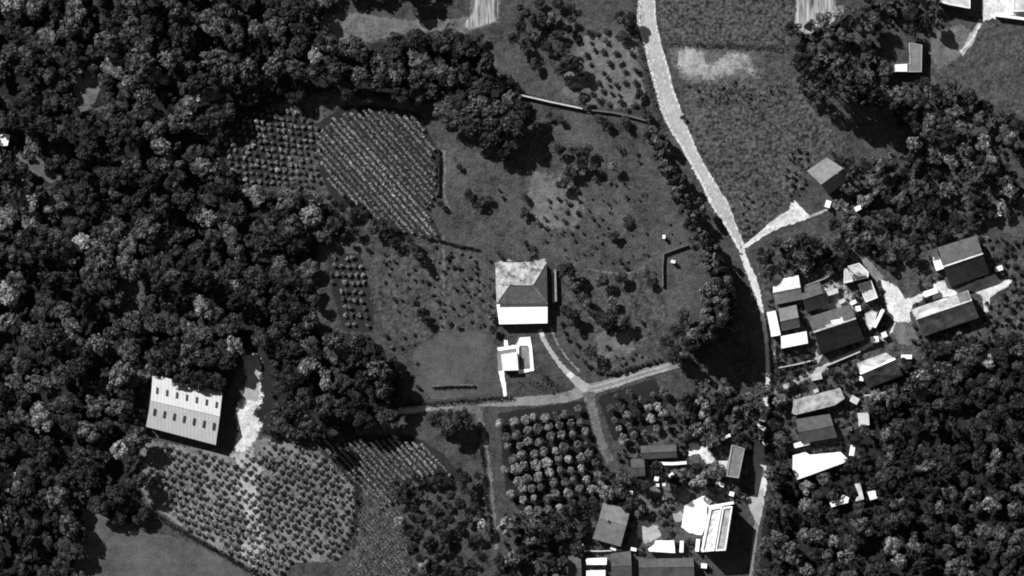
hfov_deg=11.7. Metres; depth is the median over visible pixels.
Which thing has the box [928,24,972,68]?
grass field
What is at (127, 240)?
woodland tree
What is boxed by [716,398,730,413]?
garden tree
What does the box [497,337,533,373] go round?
terrace
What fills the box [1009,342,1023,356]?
garden tree
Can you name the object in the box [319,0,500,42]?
dry grass
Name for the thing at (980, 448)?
garden tree
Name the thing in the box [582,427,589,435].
grove tree
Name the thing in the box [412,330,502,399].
lawn
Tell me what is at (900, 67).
white wing
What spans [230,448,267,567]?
bare soil
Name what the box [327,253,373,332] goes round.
orchard soil
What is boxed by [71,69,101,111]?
clearing
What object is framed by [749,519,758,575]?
road
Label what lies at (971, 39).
footpath
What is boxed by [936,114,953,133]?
garden tree
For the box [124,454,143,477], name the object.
woodland tree
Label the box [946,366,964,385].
garden tree
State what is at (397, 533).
vine row
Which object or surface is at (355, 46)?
woodland tree
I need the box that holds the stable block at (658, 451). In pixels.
[641,445,676,458]
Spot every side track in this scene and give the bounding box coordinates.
[741,200,810,248]
[810,203,831,216]
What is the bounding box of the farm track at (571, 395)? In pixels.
[398,359,682,414]
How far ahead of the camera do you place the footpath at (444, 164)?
1499.92 m
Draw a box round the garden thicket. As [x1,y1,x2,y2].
[326,0,1023,575]
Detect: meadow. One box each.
[72,506,249,575]
[331,105,708,372]
[369,239,495,351]
[481,15,653,116]
[527,169,588,232]
[556,267,667,368]
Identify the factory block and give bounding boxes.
[701,506,721,551]
[715,506,732,550]
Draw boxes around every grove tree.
[495,419,503,427]
[501,465,508,473]
[502,433,511,441]
[504,442,510,449]
[506,489,514,498]
[508,454,517,463]
[509,417,519,425]
[510,463,521,473]
[511,430,520,440]
[513,476,523,485]
[516,442,523,449]
[517,450,527,459]
[518,483,526,492]
[519,496,526,503]
[520,461,527,469]
[521,415,529,424]
[522,474,531,483]
[523,426,531,434]
[523,437,532,445]
[524,506,533,516]
[527,485,535,492]
[530,413,536,420]
[530,449,538,457]
[530,459,541,470]
[531,494,537,501]
[533,423,543,433]
[533,506,543,515]
[534,472,542,482]
[535,437,543,446]
[537,483,544,491]
[540,413,549,422]
[540,446,548,455]
[541,457,552,467]
[543,505,551,513]
[544,423,552,430]
[544,494,551,503]
[545,468,553,476]
[546,431,555,440]
[549,478,557,486]
[550,490,559,497]
[552,410,561,420]
[552,447,559,453]
[554,453,561,461]
[555,421,562,428]
[556,503,563,510]
[557,430,565,438]
[557,466,563,473]
[559,442,569,451]
[561,410,569,418]
[561,478,569,485]
[564,455,572,463]
[564,488,573,498]
[567,419,575,427]
[567,467,574,473]
[567,498,576,506]
[569,430,576,437]
[570,475,577,482]
[574,404,582,412]
[574,440,582,448]
[575,484,583,492]
[576,419,584,425]
[576,452,585,461]
[578,465,584,471]
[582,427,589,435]
[583,440,590,445]
[583,475,590,482]
[585,449,592,457]
[587,485,595,493]
[592,458,600,466]
[594,471,602,478]
[607,404,614,411]
[611,416,618,424]
[614,393,620,399]
[615,402,624,411]
[615,425,622,432]
[618,433,628,443]
[622,410,631,419]
[625,422,632,429]
[626,388,633,395]
[630,431,638,439]
[631,399,637,406]
[633,409,641,417]
[638,395,648,404]
[641,430,647,436]
[644,404,653,411]
[646,413,655,423]
[650,391,655,397]
[653,401,662,410]
[653,424,660,432]
[658,409,668,417]
[660,387,669,397]
[662,421,670,429]
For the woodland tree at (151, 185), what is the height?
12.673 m
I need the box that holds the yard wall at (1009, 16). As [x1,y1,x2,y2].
[995,14,1023,19]
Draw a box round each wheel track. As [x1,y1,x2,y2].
[641,0,735,237]
[647,1,741,246]
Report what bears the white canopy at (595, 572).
on the ground at (738, 356)
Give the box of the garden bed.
[499,258,545,261]
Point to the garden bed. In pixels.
(542, 260)
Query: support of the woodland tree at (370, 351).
on the woodland floor
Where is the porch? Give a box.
[929,248,943,270]
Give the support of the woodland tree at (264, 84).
on the woodland floor
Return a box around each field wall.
[521,94,582,108]
[588,109,644,120]
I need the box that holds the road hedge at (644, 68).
[631,1,661,126]
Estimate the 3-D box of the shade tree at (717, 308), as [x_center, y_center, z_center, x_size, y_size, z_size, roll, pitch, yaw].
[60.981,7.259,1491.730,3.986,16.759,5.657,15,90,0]
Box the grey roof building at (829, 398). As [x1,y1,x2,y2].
[792,388,844,414]
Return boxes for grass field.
[775,220,819,240]
[926,16,1023,117]
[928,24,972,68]
[970,196,1023,240]
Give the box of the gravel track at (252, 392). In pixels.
[242,353,259,401]
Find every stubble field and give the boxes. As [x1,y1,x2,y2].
[463,0,497,29]
[794,0,835,33]
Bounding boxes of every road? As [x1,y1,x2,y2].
[636,0,744,251]
[740,252,769,495]
[747,488,763,524]
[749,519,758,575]
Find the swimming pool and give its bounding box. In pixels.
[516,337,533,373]
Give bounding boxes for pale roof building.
[844,263,868,282]
[858,280,877,301]
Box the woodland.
[0,0,523,573]
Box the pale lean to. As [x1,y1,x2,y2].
[718,461,727,471]
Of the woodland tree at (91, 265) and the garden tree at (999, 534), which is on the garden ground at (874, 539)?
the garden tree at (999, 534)
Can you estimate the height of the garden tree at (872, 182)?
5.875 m
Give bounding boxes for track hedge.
[400,395,512,406]
[513,379,561,387]
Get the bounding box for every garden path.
[497,345,515,350]
[499,371,506,395]
[551,271,555,302]
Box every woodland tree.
[0,0,25,15]
[0,51,5,72]
[0,110,8,132]
[0,153,4,166]
[0,161,17,186]
[0,181,18,200]
[0,202,17,231]
[0,242,9,260]
[0,280,19,304]
[0,313,18,332]
[0,382,12,405]
[0,436,18,459]
[0,472,21,494]
[0,509,6,534]
[0,542,5,568]
[0,568,14,575]
[1,504,18,527]
[3,25,22,39]
[5,270,26,289]
[5,356,30,375]
[5,373,26,395]
[7,108,24,127]
[7,243,25,266]
[7,405,31,427]
[10,559,27,575]
[11,483,35,507]
[14,54,36,78]
[14,228,33,252]
[16,189,38,214]
[16,335,37,360]
[16,457,36,484]
[16,529,34,555]
[17,433,40,452]
[18,41,38,57]
[18,106,38,133]
[18,510,42,533]
[20,211,41,231]
[20,321,39,342]
[23,130,41,161]
[24,0,46,20]
[24,374,52,393]
[29,236,51,259]
[29,401,53,433]
[33,531,53,553]
[34,288,56,311]
[35,89,59,113]
[35,115,56,135]
[36,16,56,45]
[36,328,68,346]
[36,344,65,366]
[37,270,60,290]
[37,449,53,471]
[37,564,57,575]
[39,469,57,486]
[40,508,62,526]
[43,0,60,14]
[43,195,70,214]
[45,484,70,509]
[46,228,67,249]
[47,390,67,412]
[48,74,68,92]
[48,124,67,142]
[48,180,66,196]
[49,556,70,575]
[50,301,71,319]
[50,364,72,385]
[53,141,73,162]
[53,536,86,561]
[54,445,73,467]
[55,248,79,269]
[56,15,77,38]
[57,56,80,77]
[57,266,79,288]
[58,413,84,434]
[59,511,80,537]
[60,392,82,411]
[61,215,85,236]
[61,317,82,337]
[63,41,81,59]
[63,158,85,183]
[64,357,92,379]
[65,0,86,23]
[65,335,90,357]
[69,571,83,575]
[71,117,98,140]
[71,232,89,250]
[72,284,89,310]
[72,447,94,466]
[73,185,98,208]
[75,142,98,163]
[76,462,100,489]
[77,18,93,38]
[77,421,100,443]
[79,257,101,280]
[79,302,100,327]
[81,277,99,297]
[85,394,105,417]
[86,165,110,189]
[86,493,109,516]
[88,333,108,352]
[89,236,113,251]
[90,101,117,122]
[92,446,112,465]
[93,30,119,53]
[94,377,112,401]
[94,417,113,442]
[96,248,115,271]
[97,268,117,294]
[100,57,124,79]
[100,199,120,214]
[102,212,125,238]
[103,325,123,347]
[104,483,129,506]
[105,399,132,416]
[105,504,128,524]
[106,138,126,158]
[106,165,128,189]
[108,111,133,144]
[108,360,130,386]
[110,440,130,459]
[112,0,125,5]
[113,378,135,401]
[116,250,140,281]
[117,337,140,362]
[118,230,137,254]
[118,414,139,433]
[119,16,143,39]
[120,74,141,91]
[121,0,148,9]
[121,189,144,213]
[121,310,145,334]
[121,427,148,449]
[122,156,141,174]
[124,361,153,384]
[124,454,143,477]
[128,53,156,79]
[128,471,148,488]
[129,214,161,240]
[130,499,150,524]
[131,36,153,57]
[133,88,155,112]
[138,173,159,197]
[140,12,163,36]
[140,313,164,332]
[142,111,168,139]
[144,345,165,366]
[146,67,169,84]
[149,194,171,221]
[150,137,171,155]
[150,270,169,293]
[152,0,169,5]
[153,233,176,252]
[157,50,178,69]
[157,308,179,330]
[158,151,183,171]
[159,337,180,361]
[160,259,181,285]
[163,0,183,19]
[167,17,191,50]
[167,113,190,133]
[168,222,194,242]
[170,188,194,211]
[172,366,195,386]
[173,50,199,73]
[175,343,198,365]
[176,95,197,119]
[176,253,195,278]
[178,279,200,304]
[178,317,199,342]
[186,12,205,32]
[186,74,211,98]
[187,114,209,132]
[188,346,221,367]
[189,157,213,176]
[189,368,212,390]
[191,264,211,289]
[193,295,213,321]
[194,325,214,344]
[196,87,221,103]
[196,208,217,227]
[199,8,227,37]
[199,48,227,67]
[202,66,226,86]
[205,98,236,126]
[205,271,223,288]
[205,285,227,307]
[207,175,237,194]
[207,191,228,212]
[208,370,227,392]
[212,1,235,18]
[212,313,243,336]
[212,347,237,368]
[217,221,241,241]
[220,62,239,88]
[222,279,241,293]
[223,25,245,51]
[223,200,245,226]
[225,11,243,32]
[227,0,239,3]
[227,235,244,261]
[227,292,248,310]
[227,335,244,354]
[231,86,257,106]
[237,57,258,83]
[240,41,260,63]
[240,303,268,324]
[241,185,265,206]
[242,264,267,293]
[248,19,265,39]
[251,326,269,349]
[254,236,271,255]
[257,74,274,93]
[258,218,280,245]
[262,53,283,79]
[264,16,286,42]
[266,204,290,222]
[266,320,292,341]
[268,295,291,315]
[269,254,287,269]
[270,415,290,434]
[272,71,294,94]
[272,379,290,397]
[275,179,303,211]
[275,267,302,286]
[275,340,302,359]
[279,362,304,387]
[281,0,300,12]
[281,400,303,419]
[282,213,306,236]
[283,59,308,78]
[283,82,303,103]
[286,35,307,56]
[286,421,305,439]
[287,301,310,320]
[289,18,307,36]
[293,279,314,297]
[294,258,319,279]
[295,387,316,413]
[297,413,314,429]
[298,203,322,227]
[298,354,320,379]
[299,0,319,13]
[299,335,326,359]
[300,309,318,329]
[304,189,323,206]
[305,422,328,444]
[307,62,328,81]
[307,221,329,241]
[308,42,322,62]
[313,393,335,416]
[314,31,340,52]
[316,0,336,7]
[318,367,331,390]
[322,325,344,349]
[323,346,348,366]
[327,62,352,80]
[329,397,353,418]
[334,74,354,99]
[339,33,368,62]
[346,333,366,358]
[346,353,362,368]
[348,390,366,410]
[350,66,372,86]
[351,409,376,430]
[355,369,374,391]
[359,343,383,366]
[365,359,392,381]
[370,52,387,74]
[370,69,392,89]
[374,408,399,430]
[375,378,393,400]
[386,31,408,48]
[387,62,407,86]
[390,79,409,103]
[405,28,430,51]
[406,69,426,90]
[407,46,430,67]
[422,59,437,80]
[429,22,456,52]
[432,61,456,87]
[450,33,472,57]
[455,62,475,85]
[477,53,494,74]
[486,73,514,89]
[501,89,522,109]
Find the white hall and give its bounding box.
[792,452,846,479]
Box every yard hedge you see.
[496,250,520,261]
[524,240,536,260]
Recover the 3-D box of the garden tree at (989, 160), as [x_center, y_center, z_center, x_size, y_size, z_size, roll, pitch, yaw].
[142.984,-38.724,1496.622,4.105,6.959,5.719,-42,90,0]
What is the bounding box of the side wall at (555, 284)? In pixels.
[554,269,556,300]
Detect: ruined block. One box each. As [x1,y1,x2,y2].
[829,495,848,506]
[855,483,863,500]
[867,491,876,499]
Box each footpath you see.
[441,150,450,211]
[441,234,445,326]
[453,402,483,414]
[473,406,499,549]
[550,327,579,371]
[583,391,614,463]
[587,250,659,273]
[888,152,901,205]
[959,24,979,51]
[960,19,982,55]
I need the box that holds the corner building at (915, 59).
[894,43,921,71]
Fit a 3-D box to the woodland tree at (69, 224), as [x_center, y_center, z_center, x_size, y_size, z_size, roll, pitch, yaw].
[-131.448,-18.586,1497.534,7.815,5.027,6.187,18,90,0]
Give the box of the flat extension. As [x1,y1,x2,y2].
[497,303,546,323]
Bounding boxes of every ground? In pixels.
[76,0,1023,575]
[581,424,751,566]
[755,227,1023,452]
[759,343,1023,575]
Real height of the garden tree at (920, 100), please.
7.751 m
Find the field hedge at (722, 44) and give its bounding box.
[665,40,788,50]
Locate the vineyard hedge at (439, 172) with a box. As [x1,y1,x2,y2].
[437,149,440,194]
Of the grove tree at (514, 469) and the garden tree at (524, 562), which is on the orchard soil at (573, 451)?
the grove tree at (514, 469)
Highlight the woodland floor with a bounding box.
[0,0,522,575]
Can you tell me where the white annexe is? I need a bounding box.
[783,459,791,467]
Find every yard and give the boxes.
[234,356,263,452]
[620,485,692,514]
[637,520,660,544]
[670,511,682,522]
[681,496,711,534]
[688,442,714,463]
[771,343,777,362]
[801,285,858,314]
[811,348,822,362]
[828,282,845,290]
[881,280,928,334]
[893,320,919,346]
[909,369,926,376]
[933,274,1012,311]
[981,0,1023,20]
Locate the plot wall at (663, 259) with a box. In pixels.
[662,244,687,286]
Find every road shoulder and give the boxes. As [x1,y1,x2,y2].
[637,0,742,252]
[652,1,744,252]
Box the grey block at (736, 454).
[726,445,744,477]
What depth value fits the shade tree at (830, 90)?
1482.90 m
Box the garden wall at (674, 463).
[662,461,686,464]
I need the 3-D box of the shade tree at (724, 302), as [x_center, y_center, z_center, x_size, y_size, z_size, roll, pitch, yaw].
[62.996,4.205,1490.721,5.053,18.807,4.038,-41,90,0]
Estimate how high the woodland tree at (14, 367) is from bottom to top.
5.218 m
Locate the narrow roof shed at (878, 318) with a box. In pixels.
[873,309,884,327]
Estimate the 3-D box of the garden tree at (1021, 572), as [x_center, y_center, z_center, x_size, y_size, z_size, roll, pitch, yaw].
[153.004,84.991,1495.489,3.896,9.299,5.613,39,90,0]
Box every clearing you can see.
[12,149,64,182]
[13,183,84,223]
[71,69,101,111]
[107,269,150,319]
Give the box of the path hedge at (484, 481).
[478,426,493,532]
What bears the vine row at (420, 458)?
on the vineyard soil at (410, 439)
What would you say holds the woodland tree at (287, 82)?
on the woodland floor
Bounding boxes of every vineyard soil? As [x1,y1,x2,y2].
[223,106,317,187]
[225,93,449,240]
[314,105,440,237]
[318,433,461,505]
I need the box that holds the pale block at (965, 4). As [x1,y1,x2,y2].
[936,0,969,8]
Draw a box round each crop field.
[656,0,795,47]
[663,39,801,87]
[682,83,849,243]
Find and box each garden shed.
[679,541,683,551]
[695,539,699,551]
[706,442,711,447]
[715,481,723,486]
[721,434,729,440]
[793,442,809,447]
[811,372,821,380]
[824,200,831,207]
[825,288,838,295]
[849,395,859,404]
[849,445,854,455]
[854,205,861,211]
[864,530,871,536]
[870,336,878,341]
[901,355,911,358]
[923,287,937,296]
[994,265,1002,271]
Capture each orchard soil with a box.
[138,436,355,575]
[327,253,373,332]
[498,400,604,513]
[598,379,666,439]
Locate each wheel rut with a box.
[398,404,430,413]
[588,368,668,391]
[590,364,668,387]
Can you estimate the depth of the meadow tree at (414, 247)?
1495.48 m
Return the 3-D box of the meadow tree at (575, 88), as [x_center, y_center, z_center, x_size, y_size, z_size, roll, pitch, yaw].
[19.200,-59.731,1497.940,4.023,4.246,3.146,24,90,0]
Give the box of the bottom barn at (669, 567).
[639,558,693,575]
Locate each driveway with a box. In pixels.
[538,329,590,392]
[566,372,573,378]
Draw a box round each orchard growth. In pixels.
[144,447,353,557]
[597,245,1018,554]
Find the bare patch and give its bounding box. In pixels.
[677,44,758,79]
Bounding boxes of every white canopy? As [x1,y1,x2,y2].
[586,558,606,564]
[586,570,604,575]
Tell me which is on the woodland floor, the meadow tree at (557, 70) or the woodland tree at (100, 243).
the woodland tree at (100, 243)
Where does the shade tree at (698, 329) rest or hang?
on the ground at (738, 356)
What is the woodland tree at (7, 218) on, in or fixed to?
on the woodland floor
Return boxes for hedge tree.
[642,132,651,140]
[650,128,657,133]
[651,149,661,160]
[653,144,660,150]
[654,137,659,143]
[657,133,666,139]
[658,162,665,168]
[661,139,669,148]
[663,159,668,165]
[665,173,672,179]
[667,161,673,169]
[667,180,674,185]
[671,196,680,204]
[676,174,687,182]
[678,193,684,199]
[678,208,685,214]
[679,185,685,190]
[683,209,690,215]
[683,222,688,229]
[685,217,691,225]
[687,236,694,242]
[688,225,696,231]
[692,209,700,217]
[692,243,700,251]
[693,233,699,240]
[696,197,702,204]
[696,227,702,232]
[699,231,708,237]
[700,205,705,212]
[700,307,706,314]
[702,250,710,255]
[703,256,713,264]
[703,265,711,272]
[704,242,712,251]
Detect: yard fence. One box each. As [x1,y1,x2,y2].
[585,550,620,551]
[773,349,813,367]
[803,269,839,286]
[825,351,859,365]
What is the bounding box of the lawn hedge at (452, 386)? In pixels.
[433,384,473,388]
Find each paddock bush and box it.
[586,29,592,36]
[602,28,608,34]
[632,68,639,73]
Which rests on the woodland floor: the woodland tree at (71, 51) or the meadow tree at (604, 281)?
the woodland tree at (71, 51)
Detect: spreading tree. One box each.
[427,408,444,427]
[432,95,454,118]
[438,409,464,436]
[440,107,464,127]
[452,89,468,113]
[457,114,486,138]
[457,407,472,429]
[459,94,492,117]
[466,77,493,96]
[479,99,512,127]
[479,115,504,151]
[497,140,518,156]
[501,110,524,141]
[511,101,532,123]
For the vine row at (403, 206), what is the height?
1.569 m
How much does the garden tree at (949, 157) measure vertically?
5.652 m
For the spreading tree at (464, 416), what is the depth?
1493.60 m
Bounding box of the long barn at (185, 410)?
[146,375,221,444]
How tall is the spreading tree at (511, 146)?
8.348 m
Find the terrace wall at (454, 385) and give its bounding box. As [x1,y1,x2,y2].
[432,384,474,386]
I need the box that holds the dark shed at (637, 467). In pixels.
[631,458,644,476]
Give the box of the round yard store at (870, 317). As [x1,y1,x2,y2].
[865,310,876,329]
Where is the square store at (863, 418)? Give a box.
[857,413,868,426]
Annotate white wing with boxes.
[895,64,906,70]
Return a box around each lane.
[777,332,888,392]
[859,256,883,281]
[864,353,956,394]
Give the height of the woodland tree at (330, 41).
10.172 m
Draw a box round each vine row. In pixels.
[316,141,397,232]
[317,132,405,233]
[317,149,381,224]
[321,129,413,234]
[321,161,358,205]
[324,440,386,505]
[326,125,423,236]
[326,448,382,509]
[327,178,344,197]
[328,459,350,482]
[330,123,431,237]
[331,117,436,235]
[338,445,391,503]
[340,118,430,221]
[343,113,427,208]
[346,447,397,501]
[348,442,396,495]
[350,112,431,204]
[352,565,361,575]
[353,440,406,494]
[354,540,383,575]
[355,110,433,198]
[355,564,365,575]
[356,526,396,575]
[356,537,387,575]
[356,549,377,575]
[357,555,374,575]
[357,560,369,575]
[358,512,408,575]
[359,438,402,486]
[359,524,400,575]
[359,536,391,575]
[360,509,409,570]
[361,521,405,575]
[362,109,437,195]
[363,507,410,566]
[368,108,436,185]
[369,441,412,487]
[372,512,411,561]
[375,440,418,486]
[376,512,406,551]
[379,112,435,176]
[382,440,421,483]
[382,514,408,546]
[383,109,436,169]
[386,513,409,543]
[387,438,423,477]
[395,114,432,156]
[395,439,428,474]
[403,115,434,150]
[404,441,435,474]
[409,113,424,130]
[412,442,443,474]
[420,443,451,476]
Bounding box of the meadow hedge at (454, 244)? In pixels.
[426,237,478,250]
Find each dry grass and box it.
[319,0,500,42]
[560,29,646,108]
[593,330,637,361]
[667,41,760,86]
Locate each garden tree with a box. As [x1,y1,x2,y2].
[393,516,406,528]
[414,555,428,569]
[415,491,427,500]
[477,518,487,532]
[494,569,504,575]
[497,516,515,534]
[504,549,521,566]
[508,32,520,43]
[508,511,526,526]
[516,4,530,20]
[517,555,532,570]
[519,39,531,54]
[522,535,538,546]
[526,513,542,532]
[530,11,547,23]
[533,559,548,575]
[537,531,548,546]
[543,523,563,541]
[543,551,556,565]
[545,11,562,24]
[549,29,565,40]
[557,514,572,531]
[557,555,568,569]
[565,524,585,540]
[569,541,585,555]
[594,481,613,501]
[613,468,627,485]
[613,484,627,498]
[621,497,641,510]
[633,479,654,491]
[650,460,669,479]
[661,482,676,499]
[672,467,691,478]
[673,403,686,425]
[675,391,691,406]
[676,424,692,442]
[688,471,708,487]
[689,422,704,436]
[695,394,710,411]
[699,379,710,395]
[699,405,713,423]
[703,419,717,439]
[706,460,724,478]
[715,377,732,397]
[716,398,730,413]
[728,396,740,410]
[729,414,745,436]
[731,433,749,446]
[733,404,754,420]
[737,390,759,402]
[749,424,763,440]
[755,399,770,414]
[755,567,772,575]
[756,382,774,397]
[757,536,770,553]
[759,264,775,280]
[759,431,772,444]
[761,468,779,481]
[763,453,776,466]
[764,495,780,507]
[765,517,778,528]
[766,418,781,432]
[768,482,782,499]
[769,545,785,560]
[769,557,782,572]
[770,529,788,545]
[771,568,785,575]
[772,393,786,406]
[772,504,793,518]
[773,431,789,446]
[774,367,787,382]
[775,442,787,463]
[782,237,797,250]
[782,541,799,554]
[784,21,802,36]
[785,551,802,565]
[788,572,800,575]
[789,512,806,528]
[794,258,815,271]
[795,232,812,251]
[796,527,810,540]
[798,480,813,495]
[798,497,813,511]
[799,563,815,575]
[803,245,816,261]
[805,42,817,61]
[806,528,826,543]
[807,501,822,519]
[807,547,821,559]
[808,233,823,250]
[810,489,823,500]
[815,11,831,27]
[816,472,833,487]
[817,561,834,575]
[819,545,833,561]
[823,28,835,38]
[825,485,841,501]
[826,511,838,524]
[828,535,839,546]
[830,5,844,18]
[832,238,850,255]
[833,199,849,213]
[834,522,851,537]
[835,27,855,42]
[835,253,851,271]
[837,549,855,563]
[839,181,859,194]
[840,570,857,575]
[841,214,858,231]
[841,533,859,554]
[843,455,857,472]
[844,231,858,244]
[845,2,856,14]
[845,165,862,181]
[848,517,870,533]
[851,501,864,518]
[852,531,866,544]
[854,446,868,462]
[855,68,875,81]
[855,554,868,570]
[857,194,872,207]
[858,43,874,65]
[859,230,876,244]
[859,424,875,437]
[862,397,875,410]
[863,564,879,575]
[864,174,878,187]
[865,475,883,490]
[867,184,881,198]
[868,388,884,402]
[870,157,886,175]
[870,454,885,469]
[873,400,885,414]
[873,504,888,521]
[874,560,893,573]
[875,209,891,224]
[875,465,895,484]
[876,60,893,76]
[877,490,893,506]
[878,86,895,101]
[878,233,891,251]
[879,0,896,14]
[879,177,894,190]
[879,247,896,262]
[879,437,896,452]
[880,427,892,441]
[883,158,902,174]
[883,388,898,409]
[883,451,896,466]
[884,536,902,554]
[885,512,900,529]
[888,418,905,434]
[890,191,907,209]
[890,497,906,516]
[891,554,907,568]
[892,84,910,97]
[892,239,907,252]
[899,512,916,527]
[900,392,915,404]
[900,445,919,463]
[902,2,917,20]
[902,22,916,37]
[902,150,920,169]
[902,215,916,229]
[903,121,922,137]
[903,375,923,394]
[904,434,917,447]
[905,249,919,262]
[906,137,922,152]
[906,415,922,430]
[906,530,921,554]
[906,549,919,560]
[908,90,927,110]
[908,177,927,194]
[908,203,923,217]
[912,233,928,246]
[913,476,926,489]
[913,557,930,572]
[914,460,936,472]
[914,572,926,575]
[915,402,934,419]
[915,515,932,529]
[916,357,932,370]
[916,386,931,402]
[916,444,929,462]
[917,368,933,384]
[920,218,933,233]
[920,543,933,555]
[921,105,936,121]
[921,341,933,360]
[922,486,940,501]
[922,500,935,516]
[923,84,935,103]
[923,120,935,133]
[923,418,941,432]
[924,8,939,27]
[925,0,938,5]
[925,148,942,164]
[925,524,943,542]
[927,129,945,143]
[927,197,942,213]
[932,340,948,351]
[932,382,941,396]
[932,398,947,410]
[933,221,951,239]
[933,361,953,374]
[934,462,950,480]
[935,500,946,514]
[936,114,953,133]
[936,443,951,456]
[938,182,955,198]
[939,544,954,558]
[941,483,958,501]
[942,379,955,397]
[943,79,961,97]
[943,151,958,170]
[943,558,959,575]
[944,105,964,117]
[944,454,959,471]
[945,416,957,431]
[945,502,962,515]
[946,211,961,226]
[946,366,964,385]
[947,395,964,408]
[951,470,970,488]
[951,523,963,537]
[952,444,970,458]
[953,120,974,135]
[954,346,968,362]
[957,143,973,155]
[957,535,976,550]
[957,554,972,567]
[958,168,973,182]
[958,567,976,575]
[961,193,973,206]
[962,88,978,105]
[962,155,974,167]
[962,178,977,194]
[962,487,981,501]
[963,354,977,366]
[966,417,979,433]
[967,429,982,441]
[968,200,982,215]
[968,342,984,357]
[969,500,982,513]
[971,165,987,180]
[971,372,990,385]
[971,385,985,397]
[972,437,986,460]
[972,457,985,471]
[973,111,990,126]
[974,524,992,538]
[975,133,990,151]
[976,410,991,424]
[979,191,991,205]
[981,496,1001,512]
[982,171,1000,188]
[984,425,1000,444]
[984,459,998,478]
[985,149,998,164]
[985,376,1000,388]
[986,541,1001,555]
[988,164,1000,175]
[989,185,1004,196]
[989,448,1002,461]
[989,488,1006,501]
[992,522,1007,544]
[994,107,1015,122]
[994,122,1009,142]
[994,334,1010,351]
[994,472,1012,488]
[996,403,1012,417]
[997,198,1008,215]
[998,174,1015,188]
[999,378,1015,394]
[999,564,1016,575]
[1000,547,1016,568]
[1003,184,1017,199]
[1004,130,1021,148]
[1005,417,1023,434]
[1007,500,1021,517]
[1008,535,1023,556]
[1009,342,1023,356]
[1009,392,1023,407]
[1010,480,1023,496]
[1011,147,1023,160]
[1011,357,1023,373]
[1011,434,1023,447]
[1013,447,1023,459]
[1014,528,1023,539]
[1016,566,1023,575]
[1017,175,1023,184]
[1018,194,1023,210]
[1018,466,1023,479]
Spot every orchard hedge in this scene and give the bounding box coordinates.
[149,507,262,575]
[345,452,358,543]
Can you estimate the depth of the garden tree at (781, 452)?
1493.95 m
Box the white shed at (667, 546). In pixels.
[648,540,674,552]
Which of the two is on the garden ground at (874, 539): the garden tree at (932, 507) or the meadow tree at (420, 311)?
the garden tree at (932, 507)
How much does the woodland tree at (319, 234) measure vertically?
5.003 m
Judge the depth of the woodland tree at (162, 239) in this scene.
1495.49 m
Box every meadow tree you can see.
[367,218,379,234]
[379,217,393,229]
[388,237,400,247]
[404,235,415,244]
[408,244,419,252]
[411,299,419,306]
[412,251,423,261]
[416,308,424,316]
[418,259,426,268]
[421,316,429,323]
[437,201,443,206]
[464,188,474,202]
[473,195,485,207]
[483,195,492,202]
[486,310,496,319]
[489,325,497,334]
[520,207,529,218]
[522,192,528,202]
[530,27,541,40]
[530,57,539,70]
[542,375,548,380]
[543,111,551,117]
[551,61,566,75]
[551,144,566,154]
[553,42,570,56]
[554,114,563,122]
[555,176,569,188]
[556,55,579,73]
[557,262,575,277]
[560,305,569,315]
[564,164,572,179]
[564,307,579,326]
[566,278,580,291]
[568,143,579,154]
[570,83,582,92]
[571,164,581,177]
[574,155,588,169]
[576,292,591,308]
[577,95,587,105]
[578,70,588,81]
[580,143,592,155]
[584,343,596,358]
[589,309,604,325]
[590,162,598,172]
[592,174,599,182]
[594,113,608,124]
[595,274,608,287]
[600,308,618,329]
[602,120,611,130]
[605,231,619,241]
[606,295,616,306]
[608,160,617,171]
[614,10,624,19]
[614,143,621,150]
[615,30,632,43]
[615,271,627,283]
[617,11,636,28]
[619,115,630,125]
[621,315,631,329]
[623,123,629,131]
[623,215,632,228]
[634,86,643,99]
[641,106,650,121]
[641,269,650,278]
[646,279,655,287]
[659,335,674,348]
[669,323,685,337]
[677,308,689,325]
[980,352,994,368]
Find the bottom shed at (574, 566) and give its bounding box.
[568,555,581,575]
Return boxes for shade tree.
[666,345,682,361]
[678,350,689,358]
[681,336,692,349]
[683,328,704,341]
[685,344,693,353]
[690,339,701,350]
[693,324,706,333]
[698,319,709,332]
[700,332,709,346]
[702,279,712,297]
[702,306,712,314]
[703,297,713,307]
[704,318,712,327]
[706,315,714,324]
[707,328,718,341]
[708,319,719,333]
[709,266,721,278]
[710,257,719,267]
[710,304,721,318]
[711,296,720,304]
[712,274,723,285]
[712,284,719,296]
[714,316,726,329]
[715,254,721,262]
[716,311,729,321]
[717,281,726,290]
[718,289,729,298]
[719,262,728,273]
[719,297,731,306]
[722,270,732,283]
[722,305,732,313]
[725,282,734,292]
[728,292,735,299]
[728,299,736,309]
[795,73,809,87]
[809,63,821,76]
[812,54,833,70]
[814,80,826,93]
[821,69,834,85]
[824,81,840,98]
[830,57,847,79]
[836,77,854,94]
[840,52,857,71]
[846,68,859,85]
[847,17,858,30]
[851,84,864,103]
[853,79,869,95]
[857,92,878,107]
[858,5,870,18]
[860,19,874,34]
[867,85,878,93]
[873,12,880,22]
[874,96,887,111]
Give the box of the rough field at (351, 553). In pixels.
[344,488,411,575]
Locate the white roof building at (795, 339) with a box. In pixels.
[780,331,807,347]
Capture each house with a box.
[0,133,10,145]
[495,262,546,303]
[501,352,517,370]
[593,502,629,546]
[611,551,631,575]
[773,275,801,304]
[778,305,799,330]
[795,414,836,443]
[801,282,826,311]
[807,157,846,194]
[808,304,863,353]
[857,353,902,387]
[911,290,978,336]
[938,235,988,286]
[1012,0,1023,11]

